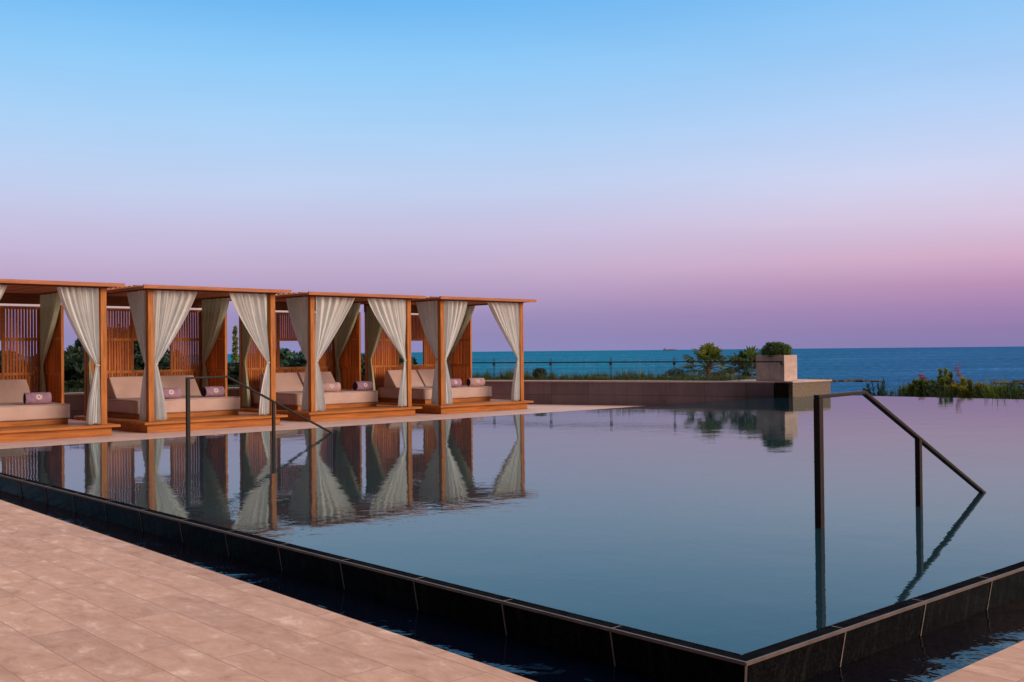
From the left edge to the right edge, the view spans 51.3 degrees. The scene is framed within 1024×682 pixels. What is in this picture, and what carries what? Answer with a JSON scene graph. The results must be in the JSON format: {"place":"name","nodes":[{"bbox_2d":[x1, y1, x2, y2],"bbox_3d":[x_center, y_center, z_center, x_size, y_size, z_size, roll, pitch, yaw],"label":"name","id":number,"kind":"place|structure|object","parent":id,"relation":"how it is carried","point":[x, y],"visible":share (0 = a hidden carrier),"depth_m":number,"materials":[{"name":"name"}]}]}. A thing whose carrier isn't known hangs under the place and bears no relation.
{"place":"outdoors","nodes":[
{"label":"outdoors","id":0,"kind":"place"},
{"bbox_2d":[0,404,637,448],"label":"cabana terrace","id":1,"kind":"structure","parent":0,"point":[120,435],"depth_m":22.81,"materials":[{"name":"stone"}]},
{"bbox_2d":[0,279,124,442],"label":"cabana","id":2,"kind":"object","parent":1,"relation":"on","point":[20,298],"visible":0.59,"depth_m":22.07,"materials":[{"name":"brown wood"}]},
{"bbox_2d":[0,285,6,298],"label":"curtain","id":3,"kind":"object","parent":2,"relation":"hanging from","point":[3,288],"visible":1,"depth_m":19.31,"materials":[{"name":"fabric"}]},
{"bbox_2d":[0,379,69,426],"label":"daybed","id":4,"kind":"object","parent":2,"relation":"on","point":[15,410],"visible":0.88,"depth_m":20.65,"materials":[{"name":"beige fabric"}]},
{"bbox_2d":[23,392,51,403],"bbox_3d":[-9.188,1.109,20.650,0.473,0.230,0.244,0,-1,-38],"label":"rolled towel","id":5,"kind":"object","parent":4,"relation":"on","point":[38,398],"visible":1,"depth_m":20.57,"materials":[{"name":"fabric"}]},
{"bbox_2d":[40,293,60,391],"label":"curtain","id":6,"kind":"object","parent":2,"relation":"hanging from","point":[50,304],"visible":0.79,"depth_m":22.31,"materials":[{"name":"fabric"}]},
{"bbox_2d":[57,287,100,424],"bbox_3d":[-8.205,0.293,20.229,0.782,2.610,0.174,0,-1,-44],"label":"curtain","id":7,"kind":"object","parent":2,"relation":"hanging from","point":[81,307],"visible":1,"depth_m":20.35,"materials":[{"name":"fabric"}]},
{"bbox_2d":[74,284,291,432],"bbox_3d":[-7.269,0.379,23.331,3.400,2.930,3.663,0,-1,-43],"label":"cabana","id":8,"kind":"object","parent":1,"relation":"on","point":[117,301],"visible":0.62,"depth_m":23.47,"materials":[{"name":"brown wood"}]},
{"bbox_2d":[87,354,91,403],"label":"curtain","id":9,"kind":"object","parent":8,"relation":"hanging from","point":[89,377],"visible":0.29,"depth_m":23.38,"materials":[{"name":"fabric"}]},
{"bbox_2d":[127,290,145,420],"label":"curtain","id":10,"kind":"object","parent":8,"relation":"hanging from","point":[137,301],"visible":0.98,"depth_m":21.42,"materials":[{"name":"fabric"}]},
{"bbox_2d":[107,375,239,418],"bbox_3d":[-7.553,1.204,23.492,2.344,0.854,2.090,0,-1,-43],"label":"daybed","id":11,"kind":"object","parent":8,"relation":"on","point":[123,396],"visible":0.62,"depth_m":23.16,"materials":[{"name":"fabric"}]},
{"bbox_2d":[163,388,181,398],"bbox_3d":[-7.279,1.109,22.624,0.473,0.230,0.244,0,-1,-44],"label":"rolled towel","id":12,"kind":"object","parent":11,"relation":"on","point":[170,393],"visible":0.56,"depth_m":22.57,"materials":[{"name":"fabric"}]},
{"bbox_2d":[201,386,224,396],"bbox_3d":[-6.561,1.110,23.410,0.244,0.230,0.473,-1,-1,41],"label":"rolled towel","id":13,"kind":"object","parent":11,"relation":"on","point":[213,391],"visible":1,"depth_m":23.31,"materials":[{"name":"fabric"}]},
{"bbox_2d":[153,290,196,420],"bbox_3d":[-6.835,0.293,21.618,0.943,2.610,0.161,0,-1,-41],"label":"curtain","id":14,"kind":"object","parent":8,"relation":"hanging from","point":[171,309],"visible":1,"depth_m":21.45,"materials":[{"name":"fabric"}]},
{"bbox_2d":[202,298,229,387],"bbox_3d":[-6.932,0.325,24.823,0.176,2.610,1.169,0,-1,-43],"label":"curtain","id":15,"kind":"object","parent":8,"relation":"hanging from","point":[214,311],"visible":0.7,"depth_m":24.91,"materials":[{"name":"fabric"}]},
{"bbox_2d":[230,293,269,414],"bbox_3d":[-5.602,0.293,22.791,0.965,2.610,0.176,0,-1,-43],"label":"curtain","id":16,"kind":"object","parent":8,"relation":"hanging from","point":[251,309],"visible":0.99,"depth_m":22.93,"materials":[{"name":"fabric"}]},
{"bbox_2d":[267,295,267,335],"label":"curtain","id":17,"kind":"object","parent":8,"relation":"hanging from","point":[267,315],"visible":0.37,"depth_m":23.33,"materials":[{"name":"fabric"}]},
{"bbox_2d":[229,291,425,421],"bbox_3d":[-4.598,0.382,26.279,3.400,2.930,3.663,0,-1,-43],"label":"cabana","id":18,"kind":"object","parent":1,"relation":"on","point":[350,364],"visible":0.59,"depth_m":26.11,"materials":[{"name":"brown wood"}]},
{"bbox_2d":[242,322,251,407],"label":"curtain","id":19,"kind":"object","parent":18,"relation":"hanging from","point":[246,344],"visible":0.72,"depth_m":26.30,"materials":[{"name":"fabric"}]},
{"bbox_2d":[286,297,308,410],"bbox_3d":[-4.889,0.303,24.560,0.857,2.610,0.158,-1,-1,45],"label":"curtain","id":20,"kind":"object","parent":18,"relation":"hanging from","point":[298,310],"visible":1,"depth_m":24.41,"materials":[{"name":"fabric"}]},
{"bbox_2d":[252,372,377,409],"bbox_3d":[-4.881,1.207,26.441,2.344,0.854,2.090,0,-1,-43],"label":"daybed","id":21,"kind":"object","parent":18,"relation":"on","point":[289,389],"visible":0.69,"depth_m":26.14,"materials":[{"name":"fabric"}]},
{"bbox_2d":[323,382,340,391],"bbox_3d":[-4.383,1.111,25.682,0.473,0.230,0.244,0,-1,-30],"label":"rolled towel","id":22,"kind":"object","parent":21,"relation":"on","point":[331,386],"visible":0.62,"depth_m":25.61,"materials":[{"name":"fabric"}]},
{"bbox_2d":[353,381,372,390],"bbox_3d":[-3.695,1.111,26.413,0.244,0.230,0.473,-1,-1,45],"label":"rolled towel","id":23,"kind":"object","parent":21,"relation":"on","point":[361,385],"visible":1,"depth_m":26.31,"materials":[{"name":"fabric"}]},
{"bbox_2d":[315,297,354,410],"bbox_3d":[-4.103,0.296,24.637,1.096,2.610,0.175,0,-1,-44],"label":"curtain","id":24,"kind":"object","parent":18,"relation":"hanging from","point":[331,313],"visible":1,"depth_m":24.43,"materials":[{"name":"fabric"}]},
{"bbox_2d":[334,303,360,389],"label":"curtain","id":25,"kind":"object","parent":18,"relation":"hanging from","point":[342,334],"visible":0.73,"depth_m":27.90,"materials":[{"name":"fabric"}]},
{"bbox_2d":[367,298,406,406],"bbox_3d":[-3.012,0.295,25.671,1.191,2.610,0.142,0,-1,-43],"label":"curtain","id":26,"kind":"object","parent":18,"relation":"hanging from","point":[390,314],"visible":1,"depth_m":25.85,"materials":[{"name":"fabric"}]},
{"bbox_2d":[361,296,536,413],"bbox_3d":[-1.821,0.379,28.770,3.400,2.930,3.663,0,-1,-43],"label":"cabana","id":27,"kind":"object","parent":1,"relation":"on","point":[460,359],"visible":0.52,"depth_m":28.92,"materials":[{"name":"brown wood"}]},
{"bbox_2d":[367,305,382,390],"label":"curtain","id":28,"kind":"object","parent":27,"relation":"hanging from","point":[374,328],"visible":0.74,"depth_m":28.76,"materials":[{"name":"fabric"}]},
{"bbox_2d":[416,301,437,404],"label":"curtain","id":29,"kind":"object","parent":27,"relation":"hanging from","point":[428,313],"visible":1,"depth_m":26.89,"materials":[{"name":"fabric"}]},
{"bbox_2d":[377,369,491,403],"bbox_3d":[-2.105,1.204,28.932,2.344,0.854,2.090,0,-1,-43],"label":"daybed","id":30,"kind":"object","parent":27,"relation":"on","point":[422,382],"visible":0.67,"depth_m":28.62,"materials":[{"name":"fabric"}]},
{"bbox_2d":[450,379,461,386],"bbox_3d":[-1.561,1.107,28.079,0.244,0.230,0.473,-1,-1,43],"label":"rolled towel","id":31,"kind":"object","parent":30,"relation":"on","point":[456,382],"visible":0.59,"depth_m":28.03,"materials":[{"name":"fabric"}]},
{"bbox_2d":[466,378,484,385],"bbox_3d":[-0.976,1.108,28.744,0.473,0.230,0.244,0,-1,-34],"label":"rolled towel","id":32,"kind":"object","parent":30,"relation":"on","point":[475,381],"visible":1,"depth_m":28.65,"materials":[{"name":"fabric"}]},
{"bbox_2d":[444,301,466,404],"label":"curtain","id":33,"kind":"object","parent":27,"relation":"hanging from","point":[454,312],"visible":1,"depth_m":26.88,"materials":[{"name":"fabric"}]},
{"bbox_2d":[447,306,474,378],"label":"curtain","id":34,"kind":"object","parent":27,"relation":"hanging from","point":[468,315],"visible":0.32,"depth_m":30.23,"materials":[{"name":"fabric"}]},
{"bbox_2d":[487,302,519,400],"bbox_3d":[-0.197,0.293,28.192,1.097,2.610,0.147,0,-1,-43],"label":"curtain","id":35,"kind":"object","parent":27,"relation":"hanging from","point":[506,317],"visible":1,"depth_m":28.37,"materials":[{"name":"fabric"}]},
{"bbox_2d":[0,500,1023,681],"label":"pool deck","id":36,"kind":"structure","parent":0,"point":[79,604],"depth_m":5.46,"materials":[{"name":"stone"}]},
{"bbox_2d":[0,491,1023,681],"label":"gutter water","id":37,"kind":"structure","parent":0,"point":[936,654],"depth_m":5.38,"materials":[{"name":"black liquid"}]},
{"bbox_2d":[0,0,1023,355],"label":"sky","id":38,"kind":"structure","parent":0,"point":[649,174],"materials":[{"name":"blue"}]},
{"bbox_2d":[18,346,1023,395],"bbox_3d":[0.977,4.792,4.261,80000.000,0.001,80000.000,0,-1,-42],"label":"sea","id":39,"kind":"structure","parent":0,"point":[894,367],"depth_m":357.51,"materials":[{"name":"liquid"}]},
{"bbox_2d":[802,378,881,381],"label":"shore rocks","id":40,"kind":"object","parent":39,"relation":"in","point":[853,380],"visible":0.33,"depth_m":149.81,"materials":[{"name":"grey stone"}]},
{"bbox_2d":[991,379,1023,384],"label":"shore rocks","id":41,"kind":"object","parent":39,"relation":"in","point":[1021,382],"visible":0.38,"depth_m":134.44,"materials":[{"name":"grey stone"}]},
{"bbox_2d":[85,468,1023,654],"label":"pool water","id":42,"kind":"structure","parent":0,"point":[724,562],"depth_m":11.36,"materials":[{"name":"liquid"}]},
{"bbox_2d":[0,350,36,391],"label":"tree","id":43,"kind":"object","parent":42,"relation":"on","point":[24,371],"visible":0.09,"depth_m":28.50,"materials":[{"name":"green plant"}]},
{"bbox_2d":[30,345,113,389],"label":"tree","id":44,"kind":"object","parent":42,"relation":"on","point":[72,352],"visible":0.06,"depth_m":47.47,"materials":[{"name":"green plant"}]},
{"bbox_2d":[36,354,124,390],"bbox_3d":[-12.132,1.410,30.163,2.818,2.130,2.661,0,-1,-42],"label":"tree","id":45,"kind":"object","parent":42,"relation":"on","point":[73,365],"visible":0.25,"depth_m":29.27,"materials":[{"name":"green plant"}]},
{"bbox_2d":[68,325,183,366],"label":"tree","id":46,"kind":"object","parent":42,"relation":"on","point":[77,343],"visible":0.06,"depth_m":48.75,"materials":[{"name":"green plant"}]},
{"bbox_2d":[113,353,183,375],"bbox_3d":[-11.144,1.434,31.991,2.814,2.246,2.825,0,-1,-11],"label":"tree","id":47,"kind":"object","parent":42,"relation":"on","point":[163,363],"visible":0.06,"depth_m":31.53,"materials":[{"name":"green plant"}]},
{"bbox_2d":[230,326,238,362],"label":"slim tree","id":48,"kind":"object","parent":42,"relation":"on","point":[235,355],"visible":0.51,"depth_m":49.73,"materials":[{"name":"green plant"}]},
{"bbox_2d":[227,360,265,384],"bbox_3d":[-8.915,1.644,34.717,2.562,2.093,2.681,0,-1,-42],"label":"tree","id":49,"kind":"object","parent":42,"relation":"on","point":[232,370],"visible":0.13,"depth_m":34.01,"materials":[{"name":"green plant"}]},
{"bbox_2d":[254,348,306,372],"bbox_3d":[-8.238,1.479,36.976,2.743,2.644,2.574,0,-1,-42],"label":"tree","id":50,"kind":"object","parent":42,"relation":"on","point":[288,358],"visible":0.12,"depth_m":36.57,"materials":[{"name":"teal plant"}]},
{"bbox_2d":[361,354,374,380],"bbox_3d":[-5.862,1.684,39.563,2.448,2.465,2.436,0,-1,-42],"label":"tree","id":51,"kind":"object","parent":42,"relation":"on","point":[362,366],"visible":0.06,"depth_m":38.86,"materials":[{"name":"green plant"}]},
{"bbox_2d":[372,353,417,364],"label":"tree","id":52,"kind":"object","parent":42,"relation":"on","point":[413,361],"visible":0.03,"depth_m":40.91,"materials":[{"name":"green plant"}]},
{"bbox_2d":[64,380,773,419],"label":"boundary wall","id":53,"kind":"structure","parent":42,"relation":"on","point":[602,392],"depth_m":29.66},
{"bbox_2d":[0,395,1023,681],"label":"swimming pool","id":54,"kind":"structure","parent":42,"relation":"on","point":[808,655],"depth_m":5.44,"materials":[{"name":"black tile"}]},
{"bbox_2d":[185,376,332,491],"bbox_3d":[-3.720,1.598,15.989,2.450,2.183,0.050,0,-1,-42],"label":"handrail","id":55,"kind":"object","parent":54,"relation":"on","point":[187,388],"visible":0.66,"depth_m":15.55,"materials":[{"name":"metal"}]},
{"bbox_2d":[0,395,1023,494],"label":"pool water","id":56,"kind":"structure","parent":54,"relation":"in","point":[965,436],"depth_m":14.05,"materials":[{"name":"blue liquid"}]},
{"bbox_2d":[813,391,986,628],"bbox_3d":[3.119,1.459,8.356,2.629,2.183,0.050,0,-1,-42],"label":"handrail","id":57,"kind":"object","parent":54,"relation":"on","point":[920,442],"visible":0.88,"depth_m":7.49,"materials":[{"name":"metal"}]},
{"bbox_2d":[727,379,831,397],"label":"corner block","id":58,"kind":"structure","parent":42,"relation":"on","point":[803,387],"depth_m":27.94,"materials":[{"name":"stone"}]},
{"bbox_2d":[756,355,796,380],"bbox_3d":[7.027,0.714,28.342,0.600,0.678,0.880,0,-1,-42],"label":"planter","id":59,"kind":"object","parent":58,"relation":"on","point":[774,371],"visible":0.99,"depth_m":28.08,"materials":[{"name":"concrete"}]},
{"bbox_2d":[759,341,793,357],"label":"clipped bush","id":60,"kind":"object","parent":59,"relation":"in","point":[774,348],"visible":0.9,"depth_m":28.14,"materials":[{"name":"green plant"}]},
{"bbox_2d":[861,379,893,395],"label":"shrub","id":61,"kind":"object","parent":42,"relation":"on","point":[881,390],"visible":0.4,"depth_m":40.08,"materials":[{"name":"teal plant"}]},
{"bbox_2d":[900,385,909,396],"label":"shrub","id":62,"kind":"object","parent":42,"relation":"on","point":[905,390],"visible":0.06,"depth_m":34.92,"materials":[{"name":"green plant"}]},
{"bbox_2d":[903,373,929,396],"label":"shrub","id":63,"kind":"object","parent":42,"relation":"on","point":[921,380],"visible":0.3,"depth_m":33.98,"materials":[{"name":"green plant"}]},
{"bbox_2d":[929,367,952,384],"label":"shrub","id":64,"kind":"object","parent":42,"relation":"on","point":[941,372],"visible":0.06,"depth_m":33.79,"materials":[{"name":"green plant"}]},
{"bbox_2d":[879,380,1023,398],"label":"undergrowth","id":65,"kind":"object","parent":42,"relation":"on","point":[932,390],"visible":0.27,"depth_m":32.06,"materials":[{"name":"green plant"}]},
{"bbox_2d":[938,363,966,397],"bbox_3d":[13.680,1.532,32.958,0.982,1.744,1.100,0,-1,-42],"label":"shrub","id":66,"kind":"object","parent":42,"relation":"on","point":[950,380],"visible":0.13,"depth_m":33.05,"materials":[{"name":"green plant"}]},
{"bbox_2d":[948,376,966,397],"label":"shrub","id":67,"kind":"object","parent":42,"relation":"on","point":[954,387],"visible":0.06,"depth_m":32.18,"materials":[{"name":"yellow plant"}]},
{"bbox_2d":[959,379,990,397],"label":"shrub","id":68,"kind":"object","parent":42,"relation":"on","point":[964,392],"visible":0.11,"depth_m":31.29,"materials":[{"name":"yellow plant"}]},
{"bbox_2d":[955,373,1019,398],"bbox_3d":[13.794,1.637,30.523,1.914,1.467,1.952,-1,-1,29],"label":"yucca","id":69,"kind":"object","parent":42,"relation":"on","point":[991,391],"visible":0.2,"depth_m":30.27,"materials":[{"name":"green plant"}]},
{"bbox_2d":[979,380,1021,398],"bbox_3d":[13.885,1.685,30.070,1.682,1.361,1.587,0,-1,-42],"label":"yucca","id":70,"kind":"object","parent":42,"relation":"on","point":[1006,391],"visible":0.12,"depth_m":29.73,"materials":[{"name":"green plant"}]},
{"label":"planting bed","id":71,"kind":"structure","parent":42,"relation":"on","visible":0},
{"bbox_2d":[33,377,755,392],"bbox_3d":[-3.781,1.186,30.074,21.763,0.238,8.190,0,-1,-17],"label":"ground cover","id":72,"kind":"object","parent":71,"relation":"on","point":[228,385],"visible":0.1,"depth_m":30.55,"materials":[{"name":"green plant"}]},
{"bbox_2d":[472,370,505,379],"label":"grassy shrub","id":73,"kind":"object","parent":71,"relation":"on","point":[486,378],"visible":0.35,"depth_m":33.51,"materials":[{"name":"green plant"}]},
{"bbox_2d":[482,366,531,379],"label":"grassy shrub","id":74,"kind":"object","parent":71,"relation":"on","point":[508,372],"visible":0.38,"depth_m":33.43,"materials":[{"name":"green plant"}]},
{"bbox_2d":[502,367,570,379],"bbox_3d":[0.598,1.052,33.415,1.993,0.520,2.613,0,-1,-18],"label":"grassy shrub","id":75,"kind":"object","parent":71,"relation":"on","point":[532,377],"visible":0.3,"depth_m":32.83,"materials":[{"name":"green plant"}]},
{"bbox_2d":[532,367,547,378],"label":"round bush","id":76,"kind":"object","parent":71,"relation":"on","point":[536,371],"visible":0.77,"depth_m":32.89,"materials":[{"name":"green plant"}]},
{"bbox_2d":[531,371,597,379],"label":"grassy shrub","id":77,"kind":"object","parent":71,"relation":"on","point":[567,377],"visible":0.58,"depth_m":32.45,"materials":[{"name":"green plant"}]},
{"bbox_2d":[573,370,626,379],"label":"grassy shrub","id":78,"kind":"object","parent":71,"relation":"on","point":[591,376],"visible":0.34,"depth_m":32.21,"materials":[{"name":"green plant"}]},
{"bbox_2d":[589,367,645,379],"bbox_3d":[3.432,1.022,31.962,2.082,0.519,2.600,0,-1,-42],"label":"grassy shrub","id":79,"kind":"object","parent":71,"relation":"on","point":[618,377],"visible":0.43,"depth_m":32.06,"materials":[{"name":"green plant"}]},
{"bbox_2d":[472,357,783,380],"bbox_3d":[2.563,0.856,30.763,10.782,0.750,0.559,-1,-1,31],"label":"glass balustrade","id":80,"kind":"object","parent":71,"relation":"on","point":[674,362],"visible":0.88,"depth_m":30.58,"materials":[{"name":"metal"}]},
{"bbox_2d":[609,369,693,380],"bbox_3d":[4.334,1.042,31.759,2.598,0.445,2.269,-1,-1,21],"label":"grassy shrub","id":81,"kind":"object","parent":71,"relation":"on","point":[642,377],"visible":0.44,"depth_m":31.65,"materials":[{"name":"green plant"}]},
{"bbox_2d":[630,373,694,380],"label":"grassy shrub","id":82,"kind":"object","parent":71,"relation":"on","point":[652,376],"visible":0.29,"depth_m":31.33,"materials":[{"name":"green plant"}]},
{"bbox_2d":[664,368,688,376],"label":"bush","id":83,"kind":"object","parent":71,"relation":"on","point":[669,372],"visible":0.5,"depth_m":32.54,"materials":[{"name":"teal plant"}]},
{"bbox_2d":[659,371,709,380],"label":"grassy shrub","id":84,"kind":"object","parent":71,"relation":"on","point":[706,378],"visible":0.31,"depth_m":31.03,"materials":[{"name":"green plant"}]},
{"bbox_2d":[672,371,733,380],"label":"grassy shrub","id":85,"kind":"object","parent":71,"relation":"on","point":[681,376],"visible":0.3,"depth_m":30.84,"materials":[{"name":"green plant"}]},
{"bbox_2d":[678,342,737,377],"bbox_3d":[6.054,0.821,32.949,1.855,1.605,1.834,0,-1,-42],"label":"fan palm","id":86,"kind":"object","parent":71,"relation":"on","point":[706,351],"visible":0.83,"depth_m":32.81,"materials":[{"name":"green plant"}]},
{"bbox_2d":[677,371,747,380],"bbox_3d":[5.815,1.040,30.613,2.479,0.390,1.921,0,-1,-42],"label":"grassy shrub","id":87,"kind":"object","parent":71,"relation":"on","point":[712,379],"visible":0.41,"depth_m":30.42,"materials":[{"name":"green plant"}]},
{"bbox_2d":[684,374,753,380],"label":"grassy shrub","id":88,"kind":"object","parent":71,"relation":"on","point":[736,378],"visible":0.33,"depth_m":29.89,"materials":[{"name":"green plant"}]},
{"bbox_2d":[717,345,760,378],"bbox_3d":[6.965,0.860,31.382,1.766,1.483,1.853,0,-1,-42],"label":"fan palm","id":89,"kind":"object","parent":71,"relation":"on","point":[750,354],"visible":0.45,"depth_m":31.25,"materials":[{"name":"green plant"}]}
]}

